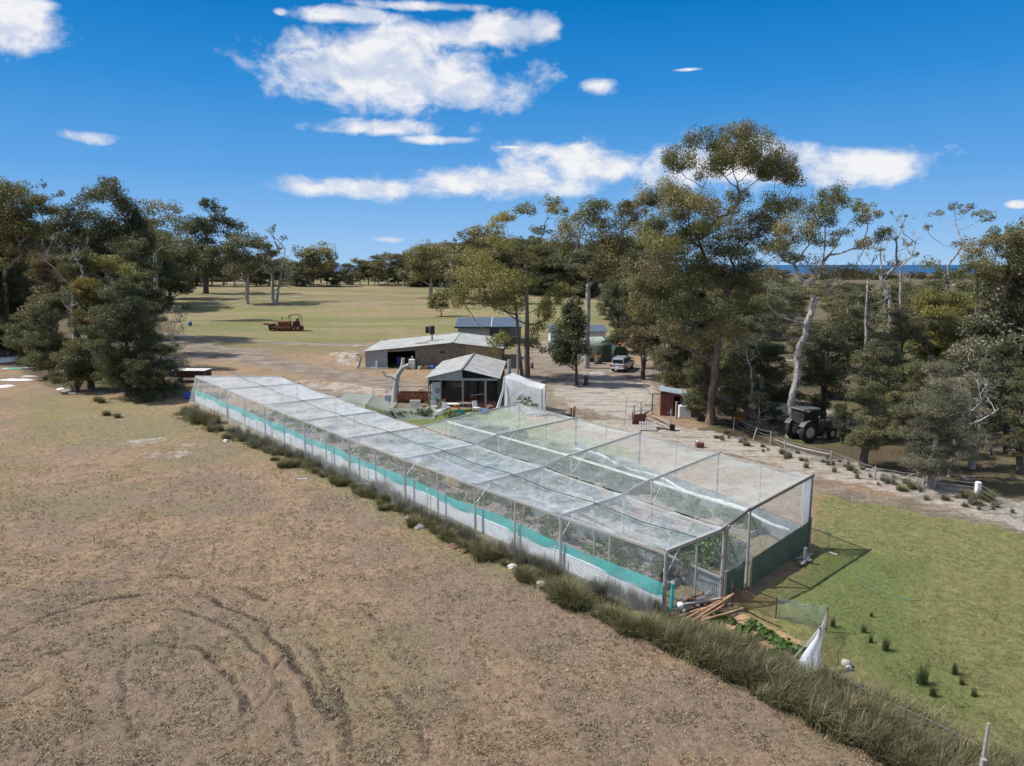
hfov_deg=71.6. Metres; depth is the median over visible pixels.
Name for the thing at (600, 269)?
gum tree
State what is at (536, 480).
vegetable plant
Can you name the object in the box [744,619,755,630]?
lettuce plant
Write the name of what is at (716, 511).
vegetable plant
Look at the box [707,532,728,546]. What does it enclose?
vegetable plant
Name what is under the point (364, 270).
gum tree
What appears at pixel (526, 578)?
grass tussock
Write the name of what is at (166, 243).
gum tree
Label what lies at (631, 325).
dead tree
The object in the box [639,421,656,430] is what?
wooden pallet
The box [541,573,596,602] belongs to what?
grass tussock
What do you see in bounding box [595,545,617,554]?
weed
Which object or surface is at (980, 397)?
dead tree
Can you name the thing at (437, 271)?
gum tree
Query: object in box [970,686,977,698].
rush tuft
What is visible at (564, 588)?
grass tussock
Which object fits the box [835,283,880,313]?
scrub tree
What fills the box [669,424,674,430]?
bucket
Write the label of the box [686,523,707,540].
vegetable plant
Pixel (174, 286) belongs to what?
scrub tree
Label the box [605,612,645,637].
grass tussock
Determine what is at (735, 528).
garden bed
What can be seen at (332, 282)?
scrub tree
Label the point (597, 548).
weed
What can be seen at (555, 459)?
bean plant
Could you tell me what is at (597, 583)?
grass tussock
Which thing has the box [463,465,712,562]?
garden bed
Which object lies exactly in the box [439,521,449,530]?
grass tussock
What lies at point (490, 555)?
grass tussock
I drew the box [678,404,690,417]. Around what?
white cabinet
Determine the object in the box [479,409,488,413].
blue tub
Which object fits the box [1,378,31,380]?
plastic sheet
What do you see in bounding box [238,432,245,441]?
grass tussock
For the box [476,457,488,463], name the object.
vegetable plant
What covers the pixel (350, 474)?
grass tussock
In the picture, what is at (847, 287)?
gum tree
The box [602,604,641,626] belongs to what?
grass tussock
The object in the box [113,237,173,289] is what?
gum tree
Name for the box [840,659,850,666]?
stone
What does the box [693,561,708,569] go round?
weed
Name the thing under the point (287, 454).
grass tussock
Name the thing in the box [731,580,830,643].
wire pen
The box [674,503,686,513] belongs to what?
vegetable plant
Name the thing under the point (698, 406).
tea tree
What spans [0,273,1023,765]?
ground
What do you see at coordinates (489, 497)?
weed
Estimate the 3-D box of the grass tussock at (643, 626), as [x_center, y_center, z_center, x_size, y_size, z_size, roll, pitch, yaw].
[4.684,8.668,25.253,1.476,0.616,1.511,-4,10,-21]
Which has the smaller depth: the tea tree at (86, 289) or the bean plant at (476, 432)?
the bean plant at (476, 432)
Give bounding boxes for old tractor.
[785,405,836,442]
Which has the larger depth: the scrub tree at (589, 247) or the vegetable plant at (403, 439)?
the scrub tree at (589, 247)
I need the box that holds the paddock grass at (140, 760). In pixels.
[0,424,888,765]
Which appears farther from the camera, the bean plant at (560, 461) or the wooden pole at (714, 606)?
the bean plant at (560, 461)
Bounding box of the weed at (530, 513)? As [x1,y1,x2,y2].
[516,505,532,515]
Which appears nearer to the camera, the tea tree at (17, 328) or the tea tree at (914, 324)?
the tea tree at (914, 324)
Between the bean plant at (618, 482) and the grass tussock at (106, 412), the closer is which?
the bean plant at (618, 482)
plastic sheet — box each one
[0,355,17,362]
[0,385,14,387]
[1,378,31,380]
[2,367,24,368]
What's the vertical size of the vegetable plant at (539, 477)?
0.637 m
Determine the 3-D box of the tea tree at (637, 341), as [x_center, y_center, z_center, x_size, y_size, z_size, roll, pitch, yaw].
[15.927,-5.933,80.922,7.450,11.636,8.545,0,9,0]
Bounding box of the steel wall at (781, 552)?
[724,517,811,602]
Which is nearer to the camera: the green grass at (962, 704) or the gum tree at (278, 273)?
the green grass at (962, 704)
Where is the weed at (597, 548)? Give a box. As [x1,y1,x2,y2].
[585,544,601,555]
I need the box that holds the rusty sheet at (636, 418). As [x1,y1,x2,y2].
[632,412,645,423]
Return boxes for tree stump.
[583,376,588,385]
[594,357,601,363]
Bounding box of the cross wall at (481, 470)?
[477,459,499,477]
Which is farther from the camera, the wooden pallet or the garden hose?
the wooden pallet
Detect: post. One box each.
[507,360,510,374]
[517,345,518,374]
[675,402,677,418]
[803,547,807,563]
[973,481,981,498]
[979,758,987,765]
[981,722,990,757]
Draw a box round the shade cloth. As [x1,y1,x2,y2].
[195,390,674,609]
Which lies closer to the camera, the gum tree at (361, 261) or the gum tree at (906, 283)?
the gum tree at (906, 283)
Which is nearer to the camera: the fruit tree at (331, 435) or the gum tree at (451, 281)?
the fruit tree at (331, 435)
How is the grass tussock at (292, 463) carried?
on the ground at (230, 335)
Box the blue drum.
[184,392,193,398]
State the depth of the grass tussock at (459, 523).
34.34 m
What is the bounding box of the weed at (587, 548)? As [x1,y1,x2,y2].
[581,543,595,552]
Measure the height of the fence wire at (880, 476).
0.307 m
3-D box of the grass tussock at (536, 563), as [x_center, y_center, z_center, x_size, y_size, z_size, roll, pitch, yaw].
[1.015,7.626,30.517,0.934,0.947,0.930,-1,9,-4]
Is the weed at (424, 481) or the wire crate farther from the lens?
the wire crate
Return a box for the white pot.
[677,602,683,608]
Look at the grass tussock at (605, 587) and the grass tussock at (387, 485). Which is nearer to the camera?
the grass tussock at (605, 587)
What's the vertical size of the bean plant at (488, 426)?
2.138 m
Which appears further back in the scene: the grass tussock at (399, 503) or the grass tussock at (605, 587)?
the grass tussock at (399, 503)
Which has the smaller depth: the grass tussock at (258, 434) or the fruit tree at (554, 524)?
the fruit tree at (554, 524)
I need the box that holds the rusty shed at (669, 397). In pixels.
[659,386,686,415]
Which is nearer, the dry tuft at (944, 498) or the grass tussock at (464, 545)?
the grass tussock at (464, 545)
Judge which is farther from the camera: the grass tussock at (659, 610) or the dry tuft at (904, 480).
the dry tuft at (904, 480)
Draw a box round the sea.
[273,265,1000,291]
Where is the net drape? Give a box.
[798,624,824,674]
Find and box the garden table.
[458,402,471,409]
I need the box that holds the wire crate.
[454,410,464,415]
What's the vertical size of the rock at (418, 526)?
0.200 m
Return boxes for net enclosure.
[195,376,730,610]
[419,403,814,595]
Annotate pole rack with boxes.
[670,598,732,615]
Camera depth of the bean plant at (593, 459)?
42.95 m
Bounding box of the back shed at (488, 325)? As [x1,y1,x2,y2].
[454,317,521,343]
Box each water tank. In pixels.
[579,337,606,361]
[597,341,611,361]
[611,345,627,357]
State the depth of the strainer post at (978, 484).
39.89 m
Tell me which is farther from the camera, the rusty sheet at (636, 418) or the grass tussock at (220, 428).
the rusty sheet at (636, 418)
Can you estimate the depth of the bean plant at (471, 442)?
51.44 m
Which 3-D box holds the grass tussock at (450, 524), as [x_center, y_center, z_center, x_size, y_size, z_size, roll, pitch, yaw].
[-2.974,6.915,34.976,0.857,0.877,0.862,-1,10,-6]
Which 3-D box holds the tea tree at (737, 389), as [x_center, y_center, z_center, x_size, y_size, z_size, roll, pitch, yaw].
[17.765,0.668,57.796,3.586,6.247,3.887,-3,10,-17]
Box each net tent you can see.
[336,391,396,419]
[389,398,436,419]
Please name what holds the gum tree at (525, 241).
on the ground at (230, 335)
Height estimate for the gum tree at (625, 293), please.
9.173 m
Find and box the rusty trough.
[397,391,429,402]
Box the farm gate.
[633,402,641,414]
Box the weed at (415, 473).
[407,471,419,476]
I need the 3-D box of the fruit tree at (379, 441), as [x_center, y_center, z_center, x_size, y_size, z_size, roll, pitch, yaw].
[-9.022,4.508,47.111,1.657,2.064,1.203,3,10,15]
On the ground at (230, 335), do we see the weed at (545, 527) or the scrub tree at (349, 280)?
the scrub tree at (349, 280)
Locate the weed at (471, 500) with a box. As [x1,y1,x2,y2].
[463,493,482,503]
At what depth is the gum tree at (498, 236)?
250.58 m
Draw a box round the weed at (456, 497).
[450,494,463,500]
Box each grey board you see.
[795,553,813,559]
[799,556,809,564]
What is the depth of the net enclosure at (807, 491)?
36.35 m
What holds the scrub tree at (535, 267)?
on the ground at (230, 335)
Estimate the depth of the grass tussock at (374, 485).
40.59 m
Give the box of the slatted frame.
[410,400,420,408]
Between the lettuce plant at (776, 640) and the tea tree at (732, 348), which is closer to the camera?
the lettuce plant at (776, 640)
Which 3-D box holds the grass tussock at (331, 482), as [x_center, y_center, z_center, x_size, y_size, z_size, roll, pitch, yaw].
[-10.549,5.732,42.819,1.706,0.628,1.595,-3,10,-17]
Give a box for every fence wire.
[715,416,1022,514]
[719,414,1022,509]
[719,420,1023,520]
[830,668,977,744]
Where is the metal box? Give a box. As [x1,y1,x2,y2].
[384,390,391,401]
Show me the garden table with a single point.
(464, 403)
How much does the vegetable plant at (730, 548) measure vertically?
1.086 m
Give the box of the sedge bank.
[652,611,1023,765]
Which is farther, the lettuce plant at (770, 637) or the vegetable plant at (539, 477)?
the vegetable plant at (539, 477)
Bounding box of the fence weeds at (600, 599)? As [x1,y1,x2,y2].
[169,411,688,625]
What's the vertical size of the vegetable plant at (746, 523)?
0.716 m
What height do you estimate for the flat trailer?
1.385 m
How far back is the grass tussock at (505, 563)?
31.05 m
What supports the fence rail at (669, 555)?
on the corrugated fence at (706, 582)
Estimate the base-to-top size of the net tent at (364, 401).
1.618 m
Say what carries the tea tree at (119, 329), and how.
on the ground at (230, 335)
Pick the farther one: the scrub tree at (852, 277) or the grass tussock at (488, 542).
the scrub tree at (852, 277)
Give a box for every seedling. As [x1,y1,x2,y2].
[544,477,554,484]
[549,496,561,502]
[596,511,608,518]
[608,514,618,520]
[633,527,646,533]
[652,524,664,531]
[655,531,665,538]
[657,515,668,522]
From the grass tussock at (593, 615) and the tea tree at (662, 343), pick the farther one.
the tea tree at (662, 343)
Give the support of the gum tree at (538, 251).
on the ground at (230, 335)
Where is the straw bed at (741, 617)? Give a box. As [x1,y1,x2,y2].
[719,613,801,661]
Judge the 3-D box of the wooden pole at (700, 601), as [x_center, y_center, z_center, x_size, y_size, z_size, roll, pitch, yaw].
[6.933,8.232,26.613,1.831,0.367,0.111,-1,10,-4]
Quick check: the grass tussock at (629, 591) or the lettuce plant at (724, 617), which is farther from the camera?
the grass tussock at (629, 591)
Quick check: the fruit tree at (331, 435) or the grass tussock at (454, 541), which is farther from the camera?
the fruit tree at (331, 435)
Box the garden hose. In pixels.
[845,564,921,600]
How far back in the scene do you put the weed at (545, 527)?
34.45 m
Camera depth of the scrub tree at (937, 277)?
1193.10 m
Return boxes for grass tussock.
[95,395,106,402]
[101,408,113,415]
[111,412,122,417]
[175,406,190,414]
[176,404,191,410]
[183,406,213,418]
[185,404,212,420]
[187,411,204,423]
[194,407,206,423]
[197,407,228,422]
[199,414,217,425]
[204,426,216,431]
[213,422,227,431]
[218,432,230,438]
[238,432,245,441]
[253,432,261,439]
[272,437,280,445]
[274,458,289,468]
[279,442,289,454]
[282,448,297,457]
[284,458,300,467]
[311,455,322,467]
[325,472,343,484]
[327,461,337,472]
[328,476,345,486]
[342,476,353,485]
[343,468,353,479]
[344,467,357,478]
[347,481,360,489]
[349,474,361,483]
[354,487,371,497]
[364,478,379,493]
[364,489,377,498]
[370,502,388,510]
[372,490,391,501]
[376,483,388,494]
[381,478,390,492]
[384,501,397,509]
[391,487,403,497]
[391,490,402,503]
[391,496,407,508]
[401,494,417,507]
[401,504,410,515]
[403,514,426,527]
[411,501,420,513]
[418,500,428,512]
[418,504,427,518]
[422,517,440,528]
[425,509,438,522]
[425,524,446,533]
[430,526,456,541]
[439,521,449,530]
[440,528,460,542]
[442,514,452,522]
[442,526,458,540]
[446,517,455,530]
[448,534,465,545]
[451,519,465,532]
[455,538,481,552]
[463,537,494,553]
[465,526,477,541]
[465,529,482,544]
[465,540,491,552]
[468,543,493,565]
[472,542,500,559]
[478,541,504,560]
[482,537,495,548]
[493,550,510,560]
[495,540,509,553]
[498,558,508,565]
[508,533,521,554]
[509,540,527,558]
[511,547,527,566]
[512,564,535,575]
[515,544,529,564]
[515,569,532,583]
[516,562,541,576]
[518,572,534,582]
[521,570,543,584]
[526,550,546,567]
[527,550,543,568]
[528,575,543,586]
[534,549,553,569]
[535,570,585,603]
[535,575,562,590]
[540,576,587,601]
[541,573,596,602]
[542,561,556,575]
[543,579,591,610]
[546,555,563,577]
[549,579,583,599]
[551,593,584,607]
[556,561,567,575]
[557,601,572,611]
[558,585,595,612]
[564,569,575,581]
[581,599,595,610]
[588,573,606,598]
[588,607,598,618]
[590,575,604,597]
[590,601,624,624]
[590,602,615,615]
[595,601,631,624]
[600,576,614,596]
[600,611,624,624]
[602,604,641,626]
[603,575,620,597]
[604,594,612,603]
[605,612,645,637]
[606,579,621,596]
[607,611,639,635]
[608,594,619,605]
[614,612,645,634]
[615,615,642,637]
[618,614,646,636]
[623,584,638,601]
[623,605,670,638]
[628,585,645,611]
[628,615,655,638]
[630,612,673,638]
[635,617,670,644]
[643,593,664,615]
[645,595,659,610]
[652,601,668,614]
[954,485,983,498]
[976,487,1005,502]
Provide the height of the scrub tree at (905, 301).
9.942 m
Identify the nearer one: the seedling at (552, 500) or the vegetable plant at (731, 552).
the vegetable plant at (731, 552)
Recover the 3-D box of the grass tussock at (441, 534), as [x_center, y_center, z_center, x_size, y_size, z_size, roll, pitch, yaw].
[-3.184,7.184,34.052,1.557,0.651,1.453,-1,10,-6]
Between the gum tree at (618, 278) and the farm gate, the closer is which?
the farm gate
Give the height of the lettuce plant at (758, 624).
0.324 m
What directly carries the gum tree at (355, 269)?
on the ground at (230, 335)
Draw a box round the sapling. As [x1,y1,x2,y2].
[164,305,190,381]
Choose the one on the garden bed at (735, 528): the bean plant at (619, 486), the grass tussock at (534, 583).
the bean plant at (619, 486)
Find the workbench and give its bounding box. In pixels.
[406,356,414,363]
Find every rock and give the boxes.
[413,524,424,528]
[448,543,460,548]
[459,548,468,552]
[507,563,516,568]
[536,581,545,587]
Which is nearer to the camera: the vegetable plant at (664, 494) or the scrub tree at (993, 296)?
the vegetable plant at (664, 494)
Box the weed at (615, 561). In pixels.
[607,557,624,565]
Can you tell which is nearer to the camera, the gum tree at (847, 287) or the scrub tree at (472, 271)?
the gum tree at (847, 287)
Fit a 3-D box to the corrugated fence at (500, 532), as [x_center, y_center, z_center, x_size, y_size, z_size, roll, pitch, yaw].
[-12.332,4.866,47.300,0.052,0.780,55.192,-8,12,-40]
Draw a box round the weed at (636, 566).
[625,558,641,569]
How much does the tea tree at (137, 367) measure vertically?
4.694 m
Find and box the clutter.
[435,410,442,415]
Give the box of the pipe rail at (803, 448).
[775,439,828,453]
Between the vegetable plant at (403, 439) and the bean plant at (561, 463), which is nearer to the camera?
the bean plant at (561, 463)
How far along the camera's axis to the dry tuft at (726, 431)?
55.04 m
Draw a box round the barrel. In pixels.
[396,357,403,364]
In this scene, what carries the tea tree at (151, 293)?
on the ground at (230, 335)
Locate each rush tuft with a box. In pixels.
[830,615,836,628]
[859,624,867,632]
[882,634,892,651]
[915,659,930,685]
[927,682,938,697]
[950,661,958,674]
[958,674,965,685]
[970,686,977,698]
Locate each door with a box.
[432,382,441,403]
[468,380,477,398]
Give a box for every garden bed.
[253,410,354,451]
[355,453,464,496]
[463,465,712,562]
[471,500,680,589]
[485,460,746,548]
[500,452,763,537]
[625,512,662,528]
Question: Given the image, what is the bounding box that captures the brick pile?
[695,442,703,447]
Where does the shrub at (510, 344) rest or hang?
on the ground at (230, 335)
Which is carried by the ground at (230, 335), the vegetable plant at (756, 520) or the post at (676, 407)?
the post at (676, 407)
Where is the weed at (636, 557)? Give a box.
[628,555,646,564]
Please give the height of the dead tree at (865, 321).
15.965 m
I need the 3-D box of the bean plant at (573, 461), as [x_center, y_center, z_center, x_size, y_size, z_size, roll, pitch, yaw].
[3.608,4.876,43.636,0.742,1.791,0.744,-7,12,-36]
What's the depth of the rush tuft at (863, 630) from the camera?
25.34 m
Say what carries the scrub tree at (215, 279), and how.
on the ground at (230, 335)
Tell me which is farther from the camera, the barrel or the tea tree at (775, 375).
the barrel
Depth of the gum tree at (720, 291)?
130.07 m
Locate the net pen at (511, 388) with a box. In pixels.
[496,373,545,415]
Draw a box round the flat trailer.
[172,368,211,382]
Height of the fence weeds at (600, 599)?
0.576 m
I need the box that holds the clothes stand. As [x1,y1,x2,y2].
[816,525,842,554]
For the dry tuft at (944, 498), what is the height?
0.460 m
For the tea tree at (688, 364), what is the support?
on the ground at (230, 335)
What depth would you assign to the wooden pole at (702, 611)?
26.19 m
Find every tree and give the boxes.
[0,176,67,355]
[0,228,46,354]
[0,270,42,356]
[0,278,17,348]
[0,315,68,365]
[2,237,33,323]
[8,293,74,374]
[20,235,65,272]
[21,250,76,325]
[24,236,75,282]
[34,230,62,280]
[36,179,65,324]
[41,175,159,278]
[42,234,96,381]
[45,346,104,391]
[48,234,126,302]
[50,246,103,339]
[61,275,112,388]
[73,252,146,316]
[74,276,173,396]
[80,227,167,306]
[110,238,196,309]
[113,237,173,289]
[116,358,171,402]
[117,237,162,349]
[118,221,176,273]
[123,215,174,261]
[125,269,169,361]
[135,343,186,398]
[136,198,194,316]
[165,236,212,296]
[174,197,248,293]
[184,267,203,285]
[187,258,212,286]
[198,253,228,286]
[212,262,240,281]
[213,228,282,303]
[215,265,227,285]
[221,263,242,286]
[238,256,269,285]
[241,261,278,286]
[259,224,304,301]
[269,405,286,420]
[271,257,290,284]
[282,261,308,286]
[290,240,339,285]
[294,409,316,430]
[321,422,337,439]
[324,271,341,285]
[328,271,347,286]
[338,262,358,284]
[349,257,372,284]
[349,267,360,278]
[357,263,376,284]
[365,260,388,285]
[365,437,387,459]
[366,259,381,283]
[367,254,387,283]
[377,252,399,284]
[382,250,411,286]
[382,261,407,283]
[382,358,409,402]
[392,444,413,467]
[394,259,411,285]
[396,239,457,297]
[402,255,431,286]
[405,243,434,285]
[420,242,462,287]
[424,255,444,286]
[424,458,444,485]
[426,287,452,315]
[436,230,470,303]
[439,244,467,285]
[442,193,575,378]
[453,224,506,299]
[455,248,487,286]
[455,467,478,499]
[476,246,511,287]
[482,230,513,245]
[488,246,515,290]
[491,242,528,277]
[492,479,514,508]
[501,242,556,292]
[501,244,530,291]
[510,236,543,271]
[513,485,531,520]
[514,395,537,414]
[515,241,558,293]
[522,235,552,253]
[522,247,583,295]
[539,295,593,384]
[541,243,575,278]
[543,500,576,539]
[544,236,581,278]
[550,194,650,368]
[553,249,614,296]
[560,247,590,296]
[574,243,605,275]
[575,245,607,296]
[594,286,620,319]
[598,278,631,344]
[599,278,628,319]
[603,531,637,558]
[607,267,629,315]
[609,246,642,279]
[613,117,808,424]
[614,259,653,332]
[618,232,638,267]
[619,289,663,379]
[619,290,641,365]
[621,248,658,267]
[624,236,670,265]
[625,234,701,271]
[629,277,681,363]
[639,234,678,266]
[643,289,703,383]
[643,543,669,576]
[650,326,702,388]
[669,551,694,584]
[677,271,717,328]
[681,358,720,419]
[682,339,722,395]
[695,315,770,398]
[697,278,746,326]
[706,281,749,327]
[709,353,755,419]
[720,282,771,326]
[720,341,805,417]
[731,331,763,409]
[738,282,794,338]
[740,389,774,433]
[741,290,794,332]
[748,179,895,438]
[753,314,780,346]
[761,278,788,318]
[766,270,786,277]
[766,275,802,320]
[774,285,809,324]
[776,281,808,319]
[777,269,793,278]
[782,280,808,308]
[782,320,819,357]
[790,320,854,418]
[792,324,861,383]
[802,288,821,299]
[812,274,827,279]
[816,278,842,296]
[817,297,838,311]
[818,295,835,315]
[824,290,873,368]
[827,392,861,443]
[832,269,857,279]
[832,281,860,307]
[832,312,885,357]
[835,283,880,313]
[843,339,901,467]
[845,240,892,385]
[849,285,886,303]
[851,305,936,420]
[855,331,907,440]
[863,268,895,279]
[868,283,906,322]
[869,302,925,360]
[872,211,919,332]
[879,278,927,306]
[881,210,922,306]
[881,358,931,453]
[886,358,983,487]
[894,284,943,325]
[894,285,978,396]
[896,339,935,405]
[902,271,918,278]
[905,313,981,365]
[912,278,955,294]
[913,272,928,278]
[917,201,996,290]
[925,272,946,278]
[933,290,987,345]
[938,268,972,277]
[941,267,1023,430]
[942,378,1001,477]
[946,281,1001,313]
[949,270,969,279]
[950,373,998,468]
[956,221,1023,422]
[960,215,1023,335]
[963,377,999,451]
[963,382,993,453]
[967,274,998,303]
[978,269,1023,424]
[981,265,1023,361]
[981,285,1003,314]
[981,338,1023,454]
[994,367,1023,474]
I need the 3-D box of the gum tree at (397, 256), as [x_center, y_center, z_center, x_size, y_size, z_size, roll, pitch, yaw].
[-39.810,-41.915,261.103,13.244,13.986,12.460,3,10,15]
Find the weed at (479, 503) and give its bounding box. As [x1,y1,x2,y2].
[477,498,491,505]
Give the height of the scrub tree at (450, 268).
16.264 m
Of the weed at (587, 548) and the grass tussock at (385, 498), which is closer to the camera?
the weed at (587, 548)
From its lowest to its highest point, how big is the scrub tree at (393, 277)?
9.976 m
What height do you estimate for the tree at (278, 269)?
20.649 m
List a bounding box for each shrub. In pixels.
[385,407,407,417]
[403,408,430,415]
[425,398,443,405]
[444,411,462,418]
[500,331,516,357]
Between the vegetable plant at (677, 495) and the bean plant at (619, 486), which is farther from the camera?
the bean plant at (619, 486)
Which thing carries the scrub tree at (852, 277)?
on the ground at (230, 335)
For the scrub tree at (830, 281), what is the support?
on the ground at (230, 335)
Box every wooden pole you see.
[673,597,720,607]
[675,592,714,610]
[680,593,704,601]
[680,600,728,616]
[682,590,710,612]
[686,594,730,618]
[691,593,733,622]
[695,604,724,621]
[696,601,718,616]
[697,607,742,623]
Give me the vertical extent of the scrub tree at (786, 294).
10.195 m
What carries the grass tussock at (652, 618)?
on the ground at (230, 335)
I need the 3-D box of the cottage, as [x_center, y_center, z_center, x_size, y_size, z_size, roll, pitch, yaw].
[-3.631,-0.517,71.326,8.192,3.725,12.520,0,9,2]
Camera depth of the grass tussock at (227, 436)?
53.58 m
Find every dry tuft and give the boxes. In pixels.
[721,429,731,434]
[742,439,750,445]
[777,448,785,453]
[801,461,810,468]
[846,463,853,470]
[884,476,891,483]
[888,475,898,484]
[894,483,909,491]
[897,476,912,482]
[904,480,917,489]
[917,484,924,491]
[921,494,930,500]
[937,492,951,500]
[967,494,975,502]
[973,498,983,505]
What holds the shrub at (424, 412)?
on the ground at (230, 335)
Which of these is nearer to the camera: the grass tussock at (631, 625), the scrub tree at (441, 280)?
the grass tussock at (631, 625)
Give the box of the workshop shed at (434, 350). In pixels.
[363,326,503,367]
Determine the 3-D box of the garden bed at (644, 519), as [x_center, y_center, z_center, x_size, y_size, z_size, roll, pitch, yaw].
[6.589,7.044,36.020,0.740,0.260,2.140,-8,12,-40]
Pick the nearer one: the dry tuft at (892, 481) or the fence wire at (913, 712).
the fence wire at (913, 712)
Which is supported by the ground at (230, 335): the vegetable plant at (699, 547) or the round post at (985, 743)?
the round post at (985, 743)
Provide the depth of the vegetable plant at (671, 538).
32.36 m
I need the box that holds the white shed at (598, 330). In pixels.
[547,325,607,345]
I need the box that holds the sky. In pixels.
[0,0,1023,264]
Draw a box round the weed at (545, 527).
[538,525,558,533]
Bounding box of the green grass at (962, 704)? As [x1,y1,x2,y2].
[795,489,1023,758]
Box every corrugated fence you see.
[195,394,662,608]
[423,453,719,597]
[576,442,801,537]
[726,561,744,595]
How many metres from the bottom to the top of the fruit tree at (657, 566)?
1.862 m
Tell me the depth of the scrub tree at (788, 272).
1185.19 m
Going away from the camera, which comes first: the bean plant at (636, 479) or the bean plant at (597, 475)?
the bean plant at (636, 479)
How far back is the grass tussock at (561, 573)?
29.62 m
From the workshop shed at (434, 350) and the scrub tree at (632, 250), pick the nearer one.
the workshop shed at (434, 350)
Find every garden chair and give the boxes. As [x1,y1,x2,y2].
[430,399,437,407]
[439,402,446,413]
[472,400,479,411]
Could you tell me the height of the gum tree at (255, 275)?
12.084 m
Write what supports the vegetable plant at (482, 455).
on the ground at (230, 335)
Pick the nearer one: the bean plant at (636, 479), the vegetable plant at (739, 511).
the vegetable plant at (739, 511)
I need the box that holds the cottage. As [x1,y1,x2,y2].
[425,353,506,406]
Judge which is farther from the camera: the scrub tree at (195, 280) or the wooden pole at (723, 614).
the scrub tree at (195, 280)
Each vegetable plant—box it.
[387,435,397,442]
[399,436,409,443]
[408,430,419,437]
[440,452,455,462]
[449,458,464,465]
[453,453,466,461]
[456,457,468,465]
[458,447,472,455]
[466,450,480,458]
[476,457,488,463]
[477,454,486,463]
[484,451,495,457]
[513,474,531,485]
[519,474,533,483]
[525,476,540,486]
[536,474,548,481]
[537,486,552,495]
[546,468,560,478]
[550,486,563,491]
[555,476,569,484]
[579,483,594,489]
[581,479,595,488]
[653,486,663,496]
[657,493,672,502]
[658,490,673,499]
[662,529,689,552]
[663,495,678,506]
[670,493,683,502]
[670,532,695,552]
[670,536,695,558]
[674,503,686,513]
[679,502,692,516]
[680,505,691,516]
[684,494,702,507]
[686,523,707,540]
[689,534,708,544]
[690,538,719,561]
[691,503,708,514]
[693,508,709,518]
[698,540,720,556]
[702,546,733,567]
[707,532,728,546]
[711,503,726,516]
[713,540,740,562]
[719,534,744,555]
[719,542,738,557]
[720,510,736,522]
[724,507,739,520]
[735,509,748,522]
[741,516,759,529]
[751,517,761,529]
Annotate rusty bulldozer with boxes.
[263,314,303,330]
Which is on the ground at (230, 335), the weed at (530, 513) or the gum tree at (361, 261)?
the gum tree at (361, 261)
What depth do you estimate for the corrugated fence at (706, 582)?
33.61 m
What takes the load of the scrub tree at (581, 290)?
on the ground at (230, 335)
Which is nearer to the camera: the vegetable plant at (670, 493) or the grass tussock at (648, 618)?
the grass tussock at (648, 618)
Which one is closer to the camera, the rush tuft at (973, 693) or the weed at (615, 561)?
the rush tuft at (973, 693)
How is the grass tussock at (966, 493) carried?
on the ground at (230, 335)
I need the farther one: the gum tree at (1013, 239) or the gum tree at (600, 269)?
the gum tree at (600, 269)
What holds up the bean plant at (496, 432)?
on the ground at (230, 335)
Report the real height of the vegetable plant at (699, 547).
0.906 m
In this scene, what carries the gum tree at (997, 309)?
on the ground at (230, 335)
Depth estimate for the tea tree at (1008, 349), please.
48.42 m
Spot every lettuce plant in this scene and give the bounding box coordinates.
[709,615,720,625]
[712,611,722,618]
[720,613,728,622]
[726,616,736,625]
[735,622,751,635]
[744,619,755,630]
[755,621,763,628]
[755,626,769,639]
[762,629,776,639]
[766,633,779,643]
[766,647,782,656]
[771,635,784,644]
[775,637,792,646]
[779,644,794,656]
[790,642,801,654]
[795,646,806,656]
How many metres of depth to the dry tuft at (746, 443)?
51.52 m
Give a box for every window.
[439,350,445,354]
[441,380,465,389]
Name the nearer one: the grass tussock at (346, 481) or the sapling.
the grass tussock at (346, 481)
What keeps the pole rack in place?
on the ground at (230, 335)
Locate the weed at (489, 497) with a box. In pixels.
[478,491,496,500]
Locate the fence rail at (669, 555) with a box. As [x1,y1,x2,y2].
[422,451,720,578]
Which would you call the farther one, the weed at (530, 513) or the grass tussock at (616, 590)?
the weed at (530, 513)
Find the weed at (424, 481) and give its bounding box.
[421,480,431,486]
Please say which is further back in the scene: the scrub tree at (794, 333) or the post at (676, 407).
the scrub tree at (794, 333)
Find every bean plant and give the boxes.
[448,419,459,438]
[457,418,465,439]
[460,416,470,441]
[463,418,474,443]
[466,426,477,443]
[468,414,481,436]
[470,418,484,445]
[470,424,480,441]
[483,422,493,448]
[484,430,497,450]
[491,427,501,450]
[493,430,508,451]
[497,423,512,436]
[500,434,511,452]
[501,430,513,454]
[507,432,522,452]
[510,425,523,451]
[511,437,524,458]
[515,439,527,461]
[517,428,528,448]
[518,444,531,460]
[523,436,535,458]
[525,442,536,462]
[531,440,540,458]
[532,452,544,463]
[534,444,544,464]
[540,444,550,464]
[546,443,557,467]
[548,452,560,468]
[550,449,560,469]
[552,446,563,469]
[554,446,566,471]
[557,447,572,471]
[565,449,575,474]
[570,452,584,473]
[577,453,589,478]
[577,462,592,480]
[578,449,590,477]
[584,452,596,478]
[586,461,597,479]
[589,455,600,477]
[593,464,604,481]
[599,464,609,487]
[602,456,616,481]
[604,463,618,489]
[605,472,616,489]
[609,461,623,489]
[614,463,631,491]
[614,466,630,493]
[623,467,639,492]
[637,472,649,492]
[643,474,655,494]
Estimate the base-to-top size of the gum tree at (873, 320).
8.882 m
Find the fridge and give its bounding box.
[409,359,414,368]
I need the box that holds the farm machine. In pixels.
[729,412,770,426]
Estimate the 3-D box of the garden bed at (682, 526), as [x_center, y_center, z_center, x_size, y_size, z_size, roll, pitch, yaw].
[4.575,6.415,39.774,1.040,0.264,18.540,-8,12,-40]

